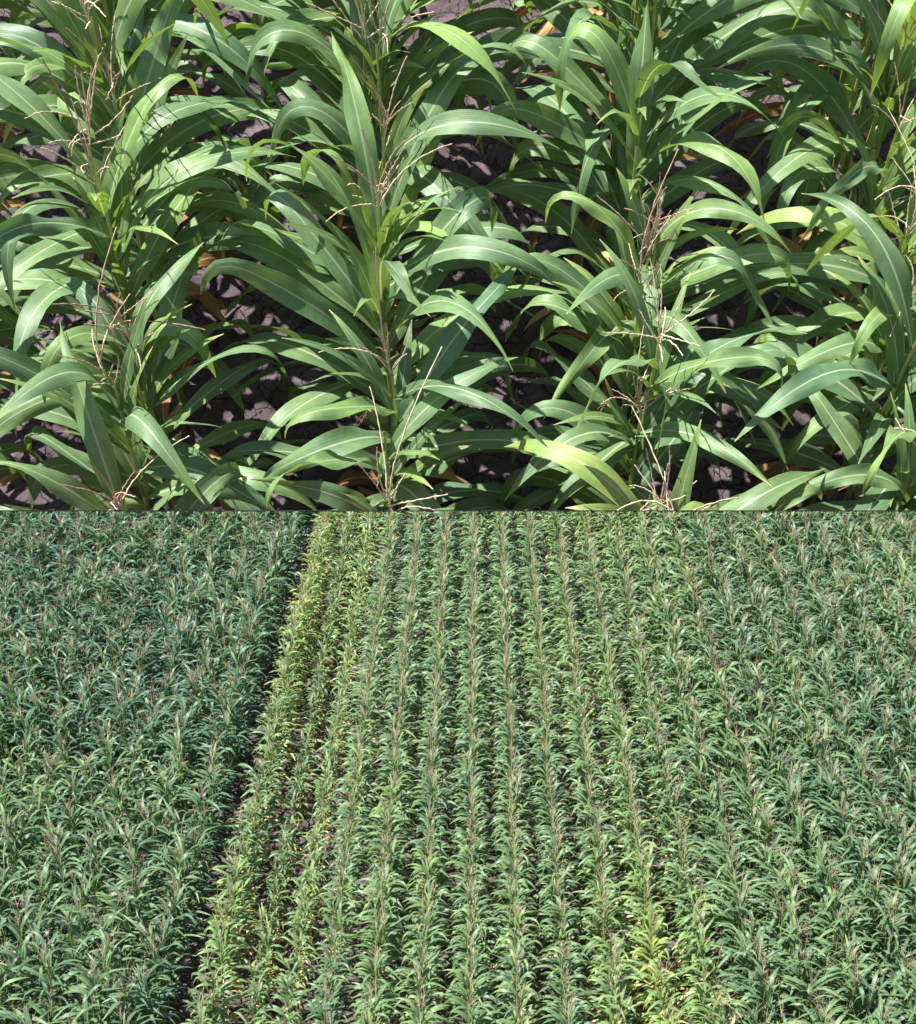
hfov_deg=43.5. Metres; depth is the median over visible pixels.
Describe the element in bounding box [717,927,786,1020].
corn plant
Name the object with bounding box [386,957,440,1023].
corn plant
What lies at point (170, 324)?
corn plant
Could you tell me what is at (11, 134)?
corn plant
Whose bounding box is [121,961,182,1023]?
corn plant
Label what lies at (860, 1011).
corn plant
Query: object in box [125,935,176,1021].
corn plant
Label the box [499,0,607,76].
corn plant
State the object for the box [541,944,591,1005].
corn plant
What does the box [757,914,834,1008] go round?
corn plant
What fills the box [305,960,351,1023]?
corn plant
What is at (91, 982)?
corn plant
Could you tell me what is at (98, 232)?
corn plant
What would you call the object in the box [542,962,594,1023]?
corn plant
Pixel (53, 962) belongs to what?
corn plant
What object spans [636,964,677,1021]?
corn plant
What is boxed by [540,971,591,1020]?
corn plant
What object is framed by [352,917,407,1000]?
corn plant
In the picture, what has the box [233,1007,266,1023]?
corn plant
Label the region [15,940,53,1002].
corn plant
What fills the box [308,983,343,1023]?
corn plant
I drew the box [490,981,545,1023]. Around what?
corn plant
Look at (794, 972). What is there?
corn plant
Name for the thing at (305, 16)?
corn plant
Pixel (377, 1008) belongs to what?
corn plant
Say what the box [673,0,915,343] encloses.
corn plant
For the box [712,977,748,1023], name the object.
corn plant
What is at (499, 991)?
corn plant
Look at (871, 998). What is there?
corn plant
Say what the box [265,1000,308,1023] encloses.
corn plant
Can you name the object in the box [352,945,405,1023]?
corn plant
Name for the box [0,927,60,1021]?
corn plant
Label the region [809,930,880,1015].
corn plant
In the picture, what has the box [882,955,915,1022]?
corn plant
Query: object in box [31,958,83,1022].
corn plant
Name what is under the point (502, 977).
corn plant
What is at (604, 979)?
corn plant
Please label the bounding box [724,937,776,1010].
corn plant
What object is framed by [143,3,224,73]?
corn plant
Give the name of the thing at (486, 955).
corn plant
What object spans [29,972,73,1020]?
corn plant
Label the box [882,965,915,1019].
corn plant
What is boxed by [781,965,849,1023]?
corn plant
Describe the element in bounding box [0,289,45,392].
corn plant
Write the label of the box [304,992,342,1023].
corn plant
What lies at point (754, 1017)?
corn plant
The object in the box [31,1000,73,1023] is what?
corn plant
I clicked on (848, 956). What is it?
corn plant
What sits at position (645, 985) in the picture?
corn plant
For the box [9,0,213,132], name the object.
corn plant
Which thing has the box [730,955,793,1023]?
corn plant
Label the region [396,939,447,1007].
corn plant
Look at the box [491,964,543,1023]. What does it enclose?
corn plant
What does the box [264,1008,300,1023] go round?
corn plant
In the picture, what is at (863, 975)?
corn plant
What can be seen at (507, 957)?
corn plant
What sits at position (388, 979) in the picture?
corn plant
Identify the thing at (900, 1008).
corn plant
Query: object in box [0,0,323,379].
corn plant
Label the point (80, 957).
corn plant
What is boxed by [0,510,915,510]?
soil ledge
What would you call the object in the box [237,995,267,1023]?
corn plant
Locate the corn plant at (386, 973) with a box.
[350,948,403,1023]
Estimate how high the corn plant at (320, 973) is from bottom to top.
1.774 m
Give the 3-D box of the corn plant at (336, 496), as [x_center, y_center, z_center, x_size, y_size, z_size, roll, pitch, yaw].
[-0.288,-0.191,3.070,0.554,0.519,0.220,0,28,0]
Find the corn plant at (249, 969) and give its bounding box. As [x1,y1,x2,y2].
[230,958,276,1009]
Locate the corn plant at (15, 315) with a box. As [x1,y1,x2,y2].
[0,311,59,332]
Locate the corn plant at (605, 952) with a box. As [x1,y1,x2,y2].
[584,933,641,1003]
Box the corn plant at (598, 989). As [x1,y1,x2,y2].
[588,948,633,1021]
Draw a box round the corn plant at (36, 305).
[0,47,333,497]
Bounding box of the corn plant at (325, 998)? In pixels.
[304,977,346,1023]
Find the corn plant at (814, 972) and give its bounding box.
[796,953,849,1021]
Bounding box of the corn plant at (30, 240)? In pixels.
[0,215,72,257]
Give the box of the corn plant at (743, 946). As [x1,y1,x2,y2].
[715,923,765,1009]
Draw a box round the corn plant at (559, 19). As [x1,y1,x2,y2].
[486,0,785,265]
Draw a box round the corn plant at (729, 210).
[520,168,790,493]
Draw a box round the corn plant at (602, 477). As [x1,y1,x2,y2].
[505,439,821,509]
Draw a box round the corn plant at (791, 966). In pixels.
[772,946,844,1018]
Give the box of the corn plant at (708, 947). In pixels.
[672,918,725,1013]
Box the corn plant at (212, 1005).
[206,988,235,1023]
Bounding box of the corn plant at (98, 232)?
[0,59,309,509]
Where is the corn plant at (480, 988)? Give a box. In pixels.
[447,966,497,1023]
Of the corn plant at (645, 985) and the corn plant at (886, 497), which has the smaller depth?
the corn plant at (886, 497)
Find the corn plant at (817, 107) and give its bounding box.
[763,5,840,116]
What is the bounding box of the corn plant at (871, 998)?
[839,966,898,1023]
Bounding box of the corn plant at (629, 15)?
[542,0,665,178]
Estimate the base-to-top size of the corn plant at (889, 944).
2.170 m
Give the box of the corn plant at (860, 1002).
[821,969,881,1019]
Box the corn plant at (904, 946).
[873,936,915,1013]
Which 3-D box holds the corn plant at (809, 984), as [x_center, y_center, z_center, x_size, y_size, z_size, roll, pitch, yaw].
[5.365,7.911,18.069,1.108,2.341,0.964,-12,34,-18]
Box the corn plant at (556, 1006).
[540,982,593,1023]
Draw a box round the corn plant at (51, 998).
[23,986,83,1023]
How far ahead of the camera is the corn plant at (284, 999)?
18.75 m
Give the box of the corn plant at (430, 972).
[400,945,448,1019]
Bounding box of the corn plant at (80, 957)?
[51,941,93,999]
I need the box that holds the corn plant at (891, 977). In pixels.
[872,949,915,1023]
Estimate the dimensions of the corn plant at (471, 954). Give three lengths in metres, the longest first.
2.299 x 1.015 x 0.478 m
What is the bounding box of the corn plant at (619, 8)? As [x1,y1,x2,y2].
[512,0,766,274]
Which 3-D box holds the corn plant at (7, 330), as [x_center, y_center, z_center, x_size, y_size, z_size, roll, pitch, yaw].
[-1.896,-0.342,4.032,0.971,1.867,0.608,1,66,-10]
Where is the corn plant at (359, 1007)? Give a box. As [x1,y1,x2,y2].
[354,968,402,1023]
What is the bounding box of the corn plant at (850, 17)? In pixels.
[824,0,872,57]
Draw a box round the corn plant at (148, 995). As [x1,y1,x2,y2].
[121,967,177,1023]
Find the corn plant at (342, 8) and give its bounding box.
[322,0,491,110]
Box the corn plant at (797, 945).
[767,939,828,1015]
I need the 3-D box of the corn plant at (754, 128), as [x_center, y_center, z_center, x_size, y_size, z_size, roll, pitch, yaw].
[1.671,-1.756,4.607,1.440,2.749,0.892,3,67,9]
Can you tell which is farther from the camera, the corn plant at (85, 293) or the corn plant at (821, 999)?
the corn plant at (821, 999)
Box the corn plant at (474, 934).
[441,919,498,1008]
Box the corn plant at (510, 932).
[491,922,546,1004]
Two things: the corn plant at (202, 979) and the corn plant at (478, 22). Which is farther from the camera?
the corn plant at (202, 979)
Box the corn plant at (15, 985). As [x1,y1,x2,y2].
[0,955,36,1020]
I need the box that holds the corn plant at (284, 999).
[271,988,305,1023]
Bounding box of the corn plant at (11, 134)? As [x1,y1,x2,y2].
[0,123,24,139]
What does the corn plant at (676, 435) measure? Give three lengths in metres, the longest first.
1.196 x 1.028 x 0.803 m
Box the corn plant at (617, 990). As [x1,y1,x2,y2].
[588,959,636,1023]
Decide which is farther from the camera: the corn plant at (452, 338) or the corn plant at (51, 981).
the corn plant at (51, 981)
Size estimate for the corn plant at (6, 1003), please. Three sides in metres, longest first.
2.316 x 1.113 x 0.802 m
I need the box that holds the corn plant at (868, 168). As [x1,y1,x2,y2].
[730,49,915,425]
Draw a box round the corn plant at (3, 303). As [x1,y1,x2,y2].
[0,296,45,428]
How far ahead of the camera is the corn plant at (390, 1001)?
18.15 m
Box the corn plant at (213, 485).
[0,323,252,509]
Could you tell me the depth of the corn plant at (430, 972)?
18.46 m
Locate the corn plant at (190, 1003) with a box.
[183,984,230,1023]
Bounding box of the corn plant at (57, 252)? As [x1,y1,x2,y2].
[0,0,303,420]
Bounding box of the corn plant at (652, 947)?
[624,922,678,1015]
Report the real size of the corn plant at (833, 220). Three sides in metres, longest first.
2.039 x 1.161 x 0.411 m
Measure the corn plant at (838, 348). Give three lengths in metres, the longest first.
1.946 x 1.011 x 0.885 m
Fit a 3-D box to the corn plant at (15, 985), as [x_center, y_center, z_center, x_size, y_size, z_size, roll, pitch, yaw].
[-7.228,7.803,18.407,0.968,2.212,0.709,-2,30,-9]
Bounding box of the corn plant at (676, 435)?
[451,325,773,509]
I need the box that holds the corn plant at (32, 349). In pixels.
[0,203,39,375]
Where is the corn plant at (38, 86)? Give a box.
[3,0,244,192]
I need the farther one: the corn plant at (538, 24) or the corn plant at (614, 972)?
the corn plant at (614, 972)
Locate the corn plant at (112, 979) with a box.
[83,934,146,1021]
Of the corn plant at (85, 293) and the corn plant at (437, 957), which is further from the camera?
the corn plant at (437, 957)
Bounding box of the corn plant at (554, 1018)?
[543,998,595,1023]
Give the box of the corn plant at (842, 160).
[743,8,855,225]
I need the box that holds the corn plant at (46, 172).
[0,0,272,310]
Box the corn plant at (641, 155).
[487,0,773,422]
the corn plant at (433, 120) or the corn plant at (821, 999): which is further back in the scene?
the corn plant at (821, 999)
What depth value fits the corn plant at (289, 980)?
18.80 m
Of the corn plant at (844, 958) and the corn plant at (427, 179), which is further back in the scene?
the corn plant at (844, 958)
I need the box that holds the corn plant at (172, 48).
[164,44,199,126]
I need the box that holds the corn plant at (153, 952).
[130,936,184,1022]
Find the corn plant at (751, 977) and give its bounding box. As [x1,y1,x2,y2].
[718,969,778,1023]
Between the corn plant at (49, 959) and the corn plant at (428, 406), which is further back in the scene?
the corn plant at (49, 959)
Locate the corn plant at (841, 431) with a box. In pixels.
[776,383,915,509]
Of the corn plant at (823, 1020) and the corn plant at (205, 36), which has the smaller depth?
the corn plant at (205, 36)
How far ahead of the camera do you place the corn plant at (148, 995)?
18.30 m
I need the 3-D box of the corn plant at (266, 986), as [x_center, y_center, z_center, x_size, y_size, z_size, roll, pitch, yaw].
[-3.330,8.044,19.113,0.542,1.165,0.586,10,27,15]
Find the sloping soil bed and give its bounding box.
[0,0,915,509]
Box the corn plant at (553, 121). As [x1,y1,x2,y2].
[476,0,803,342]
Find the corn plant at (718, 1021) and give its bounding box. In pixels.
[703,990,737,1023]
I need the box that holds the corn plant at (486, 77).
[194,0,551,344]
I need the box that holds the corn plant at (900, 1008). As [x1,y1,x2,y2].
[882,966,915,1023]
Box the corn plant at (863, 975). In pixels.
[822,953,884,1023]
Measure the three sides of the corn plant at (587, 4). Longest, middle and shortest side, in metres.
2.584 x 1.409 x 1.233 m
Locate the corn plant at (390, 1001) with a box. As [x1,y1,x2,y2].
[348,981,398,1023]
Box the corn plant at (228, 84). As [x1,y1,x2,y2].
[17,0,275,261]
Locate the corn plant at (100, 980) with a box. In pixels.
[76,953,133,1023]
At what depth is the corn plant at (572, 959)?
18.85 m
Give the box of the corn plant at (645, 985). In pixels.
[630,954,676,1018]
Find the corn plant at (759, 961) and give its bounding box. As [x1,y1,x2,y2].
[725,948,783,1019]
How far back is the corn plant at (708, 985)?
17.90 m
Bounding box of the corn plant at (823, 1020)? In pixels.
[801,993,846,1022]
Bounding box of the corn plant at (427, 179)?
[227,0,527,372]
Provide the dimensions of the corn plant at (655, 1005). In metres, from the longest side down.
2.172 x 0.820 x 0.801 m
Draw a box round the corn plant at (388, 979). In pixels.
[357,944,401,1012]
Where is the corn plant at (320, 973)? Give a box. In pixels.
[306,945,350,1009]
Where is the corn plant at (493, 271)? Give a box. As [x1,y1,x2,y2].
[218,117,534,473]
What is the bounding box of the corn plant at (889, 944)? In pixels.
[869,921,912,1001]
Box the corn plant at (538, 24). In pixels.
[471,0,650,143]
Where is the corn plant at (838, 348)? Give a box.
[716,255,915,501]
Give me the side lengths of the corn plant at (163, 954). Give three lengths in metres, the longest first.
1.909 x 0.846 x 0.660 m
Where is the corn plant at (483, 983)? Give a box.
[441,961,498,1023]
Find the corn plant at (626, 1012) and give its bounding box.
[603,997,642,1023]
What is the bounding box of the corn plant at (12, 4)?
[0,0,37,123]
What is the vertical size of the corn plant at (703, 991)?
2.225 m
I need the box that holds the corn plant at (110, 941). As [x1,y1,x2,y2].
[78,924,145,1005]
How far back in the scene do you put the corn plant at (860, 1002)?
17.86 m
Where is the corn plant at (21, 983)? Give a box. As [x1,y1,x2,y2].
[0,954,44,1023]
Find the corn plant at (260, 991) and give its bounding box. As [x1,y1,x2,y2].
[241,974,276,1023]
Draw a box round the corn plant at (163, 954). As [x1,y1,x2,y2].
[142,933,188,1011]
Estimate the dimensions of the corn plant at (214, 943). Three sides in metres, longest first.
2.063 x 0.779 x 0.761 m
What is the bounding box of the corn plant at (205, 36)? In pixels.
[31,0,281,321]
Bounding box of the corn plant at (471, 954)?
[449,931,490,1017]
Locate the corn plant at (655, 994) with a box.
[644,960,683,1023]
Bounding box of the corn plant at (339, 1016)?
[303,992,347,1021]
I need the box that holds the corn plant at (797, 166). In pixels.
[717,0,915,346]
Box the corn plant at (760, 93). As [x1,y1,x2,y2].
[716,0,890,233]
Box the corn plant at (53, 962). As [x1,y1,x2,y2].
[28,929,86,1017]
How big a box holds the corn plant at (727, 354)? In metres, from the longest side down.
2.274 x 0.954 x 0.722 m
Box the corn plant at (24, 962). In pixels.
[6,909,79,1015]
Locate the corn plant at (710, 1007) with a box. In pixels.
[696,987,731,1023]
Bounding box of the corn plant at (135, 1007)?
[102,973,172,1023]
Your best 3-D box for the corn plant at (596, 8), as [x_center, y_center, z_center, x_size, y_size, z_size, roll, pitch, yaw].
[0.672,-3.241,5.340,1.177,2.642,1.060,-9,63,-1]
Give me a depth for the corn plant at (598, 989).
18.65 m
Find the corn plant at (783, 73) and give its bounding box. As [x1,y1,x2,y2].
[761,37,847,103]
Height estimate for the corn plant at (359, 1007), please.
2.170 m
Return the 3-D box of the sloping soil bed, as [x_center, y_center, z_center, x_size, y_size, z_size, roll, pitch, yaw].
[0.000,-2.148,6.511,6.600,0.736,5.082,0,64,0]
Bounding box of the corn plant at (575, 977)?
[532,942,591,1023]
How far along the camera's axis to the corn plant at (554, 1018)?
17.57 m
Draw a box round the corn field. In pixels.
[0,511,915,1023]
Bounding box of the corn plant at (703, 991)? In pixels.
[680,966,725,1023]
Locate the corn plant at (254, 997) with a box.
[241,987,273,1023]
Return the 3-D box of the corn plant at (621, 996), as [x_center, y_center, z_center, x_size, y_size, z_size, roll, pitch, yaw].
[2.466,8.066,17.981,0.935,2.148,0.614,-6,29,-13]
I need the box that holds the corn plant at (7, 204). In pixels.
[0,45,57,210]
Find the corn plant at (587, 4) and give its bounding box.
[510,0,741,129]
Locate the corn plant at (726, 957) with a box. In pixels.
[677,945,741,1018]
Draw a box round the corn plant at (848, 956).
[820,942,879,1019]
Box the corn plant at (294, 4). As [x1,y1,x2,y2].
[202,0,529,228]
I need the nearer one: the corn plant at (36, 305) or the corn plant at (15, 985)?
the corn plant at (36, 305)
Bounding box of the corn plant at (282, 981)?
[272,974,313,1022]
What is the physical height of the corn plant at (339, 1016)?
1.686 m
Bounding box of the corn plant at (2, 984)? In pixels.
[0,962,33,1023]
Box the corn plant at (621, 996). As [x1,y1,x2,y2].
[595,985,638,1023]
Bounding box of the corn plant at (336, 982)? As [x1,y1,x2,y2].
[309,966,349,1023]
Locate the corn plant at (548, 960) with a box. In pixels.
[538,953,582,1010]
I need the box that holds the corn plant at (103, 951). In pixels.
[75,928,140,1017]
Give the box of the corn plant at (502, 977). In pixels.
[490,935,540,1023]
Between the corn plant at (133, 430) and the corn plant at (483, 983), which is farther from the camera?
the corn plant at (483, 983)
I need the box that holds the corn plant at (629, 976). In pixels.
[588,954,650,1021]
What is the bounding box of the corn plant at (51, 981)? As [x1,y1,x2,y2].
[18,960,88,1023]
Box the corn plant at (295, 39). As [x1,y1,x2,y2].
[200,0,539,334]
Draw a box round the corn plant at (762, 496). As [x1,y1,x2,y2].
[584,406,824,509]
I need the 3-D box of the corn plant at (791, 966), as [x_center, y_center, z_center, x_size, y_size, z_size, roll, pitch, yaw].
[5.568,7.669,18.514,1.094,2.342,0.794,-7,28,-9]
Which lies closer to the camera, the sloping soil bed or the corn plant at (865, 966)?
the sloping soil bed
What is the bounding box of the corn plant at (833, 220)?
[719,165,915,501]
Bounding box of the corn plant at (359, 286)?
[200,164,577,509]
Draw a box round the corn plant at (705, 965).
[679,955,726,1023]
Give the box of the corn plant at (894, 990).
[875,948,911,1001]
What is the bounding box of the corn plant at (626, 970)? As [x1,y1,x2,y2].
[583,950,638,1021]
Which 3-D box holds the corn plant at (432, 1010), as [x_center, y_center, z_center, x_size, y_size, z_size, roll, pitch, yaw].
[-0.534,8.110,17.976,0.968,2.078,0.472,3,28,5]
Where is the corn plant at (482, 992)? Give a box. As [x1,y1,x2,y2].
[442,965,494,1023]
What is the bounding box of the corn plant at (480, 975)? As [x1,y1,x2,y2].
[448,946,497,1023]
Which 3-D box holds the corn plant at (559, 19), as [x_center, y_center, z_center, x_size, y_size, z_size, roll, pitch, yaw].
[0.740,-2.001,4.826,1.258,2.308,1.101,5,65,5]
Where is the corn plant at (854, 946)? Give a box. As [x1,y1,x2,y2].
[810,926,863,1007]
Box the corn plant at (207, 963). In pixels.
[191,947,238,1023]
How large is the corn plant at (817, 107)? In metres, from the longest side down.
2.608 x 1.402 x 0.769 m
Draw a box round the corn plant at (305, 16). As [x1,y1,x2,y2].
[202,0,513,222]
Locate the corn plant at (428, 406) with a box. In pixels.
[265,357,516,509]
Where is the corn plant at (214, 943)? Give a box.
[197,936,244,1015]
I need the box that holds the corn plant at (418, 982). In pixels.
[389,956,452,1023]
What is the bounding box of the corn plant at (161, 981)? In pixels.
[133,952,190,1023]
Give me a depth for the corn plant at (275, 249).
3.61 m
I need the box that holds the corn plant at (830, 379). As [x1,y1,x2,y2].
[720,193,915,500]
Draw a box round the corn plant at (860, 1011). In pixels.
[828,974,876,1023]
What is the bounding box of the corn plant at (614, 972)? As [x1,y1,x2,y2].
[591,961,632,1021]
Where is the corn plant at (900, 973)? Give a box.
[872,954,915,1023]
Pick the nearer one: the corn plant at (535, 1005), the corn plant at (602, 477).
the corn plant at (602, 477)
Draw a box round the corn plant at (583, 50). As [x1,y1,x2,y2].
[454,0,864,371]
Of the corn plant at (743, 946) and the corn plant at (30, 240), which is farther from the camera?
the corn plant at (743, 946)
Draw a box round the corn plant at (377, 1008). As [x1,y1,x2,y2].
[354,973,404,1022]
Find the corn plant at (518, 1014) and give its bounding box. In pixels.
[508,1001,537,1023]
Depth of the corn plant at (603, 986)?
17.95 m
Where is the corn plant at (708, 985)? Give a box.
[684,969,745,1022]
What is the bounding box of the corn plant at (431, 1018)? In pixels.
[405,988,451,1023]
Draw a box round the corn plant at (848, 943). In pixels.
[827,934,869,1018]
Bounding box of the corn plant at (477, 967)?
[453,947,491,1008]
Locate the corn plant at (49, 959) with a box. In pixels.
[20,931,86,1023]
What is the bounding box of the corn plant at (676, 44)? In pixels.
[452,0,850,334]
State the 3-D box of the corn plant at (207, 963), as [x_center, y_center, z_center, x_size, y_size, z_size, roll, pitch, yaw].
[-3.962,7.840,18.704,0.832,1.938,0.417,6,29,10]
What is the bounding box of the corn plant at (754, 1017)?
[731,999,765,1023]
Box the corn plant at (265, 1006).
[242,974,284,1023]
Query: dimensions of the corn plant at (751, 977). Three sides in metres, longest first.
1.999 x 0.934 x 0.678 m
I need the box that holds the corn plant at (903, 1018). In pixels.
[887,984,915,1023]
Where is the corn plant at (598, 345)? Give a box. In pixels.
[505,184,798,504]
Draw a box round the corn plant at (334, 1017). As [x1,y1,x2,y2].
[313,1003,341,1023]
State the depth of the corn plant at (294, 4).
4.67 m
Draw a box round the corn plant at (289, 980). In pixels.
[272,970,313,1023]
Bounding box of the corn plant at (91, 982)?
[60,961,128,1023]
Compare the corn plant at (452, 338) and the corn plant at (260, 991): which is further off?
the corn plant at (260, 991)
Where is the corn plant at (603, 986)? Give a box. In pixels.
[585,971,638,1022]
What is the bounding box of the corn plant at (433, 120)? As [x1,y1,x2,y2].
[207,54,558,392]
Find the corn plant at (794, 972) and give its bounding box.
[768,943,822,1018]
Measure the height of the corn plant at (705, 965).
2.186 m
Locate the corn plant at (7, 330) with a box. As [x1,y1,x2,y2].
[0,321,53,486]
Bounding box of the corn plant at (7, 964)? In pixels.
[2,938,46,1012]
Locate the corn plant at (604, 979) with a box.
[585,944,636,1020]
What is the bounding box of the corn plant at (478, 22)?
[184,0,528,236]
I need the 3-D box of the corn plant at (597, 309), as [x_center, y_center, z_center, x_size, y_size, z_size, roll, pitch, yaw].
[0.626,-0.475,4.012,1.090,1.803,0.708,8,61,8]
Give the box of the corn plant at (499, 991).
[491,972,549,1023]
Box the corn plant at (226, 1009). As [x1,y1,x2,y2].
[190,966,245,1023]
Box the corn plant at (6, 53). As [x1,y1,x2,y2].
[0,46,12,57]
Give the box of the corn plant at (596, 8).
[550,6,668,33]
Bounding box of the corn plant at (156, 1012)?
[102,966,181,1023]
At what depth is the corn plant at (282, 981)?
18.93 m
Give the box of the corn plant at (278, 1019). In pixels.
[276,1016,298,1023]
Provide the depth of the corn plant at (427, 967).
18.42 m
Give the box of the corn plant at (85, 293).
[0,242,281,509]
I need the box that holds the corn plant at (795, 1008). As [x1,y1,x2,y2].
[769,951,818,1016]
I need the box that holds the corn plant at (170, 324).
[0,216,286,509]
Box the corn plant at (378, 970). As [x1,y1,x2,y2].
[347,951,404,1021]
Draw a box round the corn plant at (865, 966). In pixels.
[819,949,880,1023]
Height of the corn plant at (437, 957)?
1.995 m
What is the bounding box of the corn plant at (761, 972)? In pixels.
[735,956,787,1023]
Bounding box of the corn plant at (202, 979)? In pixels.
[187,973,230,1023]
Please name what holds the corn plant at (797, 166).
on the sloping soil bed
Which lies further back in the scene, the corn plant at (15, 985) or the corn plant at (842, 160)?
the corn plant at (15, 985)
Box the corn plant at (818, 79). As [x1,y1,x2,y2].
[729,0,915,305]
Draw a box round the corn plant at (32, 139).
[3,0,263,291]
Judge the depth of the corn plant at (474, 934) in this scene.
18.67 m
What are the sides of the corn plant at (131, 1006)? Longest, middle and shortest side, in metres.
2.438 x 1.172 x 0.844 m
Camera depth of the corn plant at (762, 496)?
3.21 m
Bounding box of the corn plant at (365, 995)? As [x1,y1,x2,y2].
[349,979,391,1022]
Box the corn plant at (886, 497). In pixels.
[799,423,915,509]
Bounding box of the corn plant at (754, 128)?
[697,0,915,290]
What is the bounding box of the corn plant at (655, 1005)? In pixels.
[646,985,687,1022]
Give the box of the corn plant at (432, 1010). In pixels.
[396,973,447,1023]
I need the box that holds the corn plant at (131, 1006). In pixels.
[97,952,164,1023]
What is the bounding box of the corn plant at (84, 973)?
[56,947,123,1023]
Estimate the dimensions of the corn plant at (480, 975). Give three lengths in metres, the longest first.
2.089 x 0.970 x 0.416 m
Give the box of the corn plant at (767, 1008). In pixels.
[740,976,802,1023]
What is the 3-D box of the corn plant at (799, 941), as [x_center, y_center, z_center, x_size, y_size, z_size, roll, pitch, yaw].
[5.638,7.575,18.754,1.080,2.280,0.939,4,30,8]
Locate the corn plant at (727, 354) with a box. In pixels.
[512,239,806,509]
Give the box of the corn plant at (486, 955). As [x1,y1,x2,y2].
[447,948,496,1009]
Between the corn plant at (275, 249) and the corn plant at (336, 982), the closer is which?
the corn plant at (275, 249)
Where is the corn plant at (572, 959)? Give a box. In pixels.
[536,944,589,1002]
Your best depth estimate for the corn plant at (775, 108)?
5.83 m
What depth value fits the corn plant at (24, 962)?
18.36 m
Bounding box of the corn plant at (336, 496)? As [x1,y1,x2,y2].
[250,346,451,509]
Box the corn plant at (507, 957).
[494,942,539,1004]
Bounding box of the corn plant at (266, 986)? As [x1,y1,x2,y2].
[240,967,274,1014]
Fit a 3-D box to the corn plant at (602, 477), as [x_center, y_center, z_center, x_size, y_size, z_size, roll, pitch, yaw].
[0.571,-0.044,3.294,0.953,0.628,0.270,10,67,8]
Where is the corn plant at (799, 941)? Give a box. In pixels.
[775,926,834,1012]
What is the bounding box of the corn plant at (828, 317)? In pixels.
[727,108,915,503]
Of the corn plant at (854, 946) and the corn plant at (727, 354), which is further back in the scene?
the corn plant at (854, 946)
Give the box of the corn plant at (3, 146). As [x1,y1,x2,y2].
[0,143,52,314]
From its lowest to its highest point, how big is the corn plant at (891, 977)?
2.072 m
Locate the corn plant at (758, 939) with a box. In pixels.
[724,924,772,1006]
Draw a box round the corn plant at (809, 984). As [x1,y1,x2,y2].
[773,970,841,1023]
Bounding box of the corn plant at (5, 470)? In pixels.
[0,451,26,509]
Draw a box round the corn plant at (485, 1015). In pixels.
[449,988,504,1023]
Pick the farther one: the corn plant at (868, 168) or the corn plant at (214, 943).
the corn plant at (214, 943)
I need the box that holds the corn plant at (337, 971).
[311,950,356,1005]
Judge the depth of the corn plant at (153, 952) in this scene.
18.39 m
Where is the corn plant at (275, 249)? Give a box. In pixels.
[195,32,572,509]
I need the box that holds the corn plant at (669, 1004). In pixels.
[648,989,686,1023]
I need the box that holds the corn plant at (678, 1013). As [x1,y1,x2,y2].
[653,1009,695,1023]
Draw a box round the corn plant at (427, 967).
[392,955,452,1023]
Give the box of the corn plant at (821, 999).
[777,990,838,1023]
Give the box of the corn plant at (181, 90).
[168,87,227,125]
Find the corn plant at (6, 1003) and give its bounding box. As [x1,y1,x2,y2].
[3,971,38,1013]
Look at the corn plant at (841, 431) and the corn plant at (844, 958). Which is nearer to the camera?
the corn plant at (841, 431)
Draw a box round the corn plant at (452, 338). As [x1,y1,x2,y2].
[223,247,551,509]
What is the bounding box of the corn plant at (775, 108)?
[713,8,881,164]
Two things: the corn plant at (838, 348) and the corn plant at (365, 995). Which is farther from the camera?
the corn plant at (365, 995)
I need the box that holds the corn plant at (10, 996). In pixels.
[0,972,23,1023]
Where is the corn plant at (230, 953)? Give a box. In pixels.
[198,932,246,1017]
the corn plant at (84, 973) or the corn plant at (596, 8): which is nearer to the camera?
the corn plant at (596, 8)
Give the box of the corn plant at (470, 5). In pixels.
[319,0,472,92]
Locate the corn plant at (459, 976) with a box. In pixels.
[440,959,496,1023]
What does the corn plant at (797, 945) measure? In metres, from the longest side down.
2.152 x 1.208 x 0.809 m
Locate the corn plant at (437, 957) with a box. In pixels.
[401,932,447,1010]
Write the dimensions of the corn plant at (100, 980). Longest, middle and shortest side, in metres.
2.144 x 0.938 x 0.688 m
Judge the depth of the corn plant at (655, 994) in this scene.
18.30 m
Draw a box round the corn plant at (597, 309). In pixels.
[503,149,793,504]
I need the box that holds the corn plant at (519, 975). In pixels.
[499,950,539,1018]
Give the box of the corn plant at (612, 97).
[553,75,615,106]
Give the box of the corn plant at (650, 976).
[634,957,676,1023]
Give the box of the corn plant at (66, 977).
[12,945,90,1023]
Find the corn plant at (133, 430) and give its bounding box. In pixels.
[0,226,317,509]
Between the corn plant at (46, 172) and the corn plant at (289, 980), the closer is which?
the corn plant at (46, 172)
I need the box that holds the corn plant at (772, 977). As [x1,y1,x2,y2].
[733,967,783,1023]
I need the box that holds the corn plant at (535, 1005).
[500,977,544,1023]
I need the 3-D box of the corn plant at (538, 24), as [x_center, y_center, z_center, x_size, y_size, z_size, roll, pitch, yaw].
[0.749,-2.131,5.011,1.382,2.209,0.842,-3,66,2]
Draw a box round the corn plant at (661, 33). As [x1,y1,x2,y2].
[640,23,665,39]
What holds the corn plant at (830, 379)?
on the soil ledge
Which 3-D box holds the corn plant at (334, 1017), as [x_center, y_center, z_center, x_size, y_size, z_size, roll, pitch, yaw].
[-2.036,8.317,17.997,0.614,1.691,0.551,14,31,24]
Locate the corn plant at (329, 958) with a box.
[309,941,354,1000]
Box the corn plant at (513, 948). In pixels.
[496,933,533,1014]
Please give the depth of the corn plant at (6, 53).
4.68 m
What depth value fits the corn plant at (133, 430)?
3.41 m

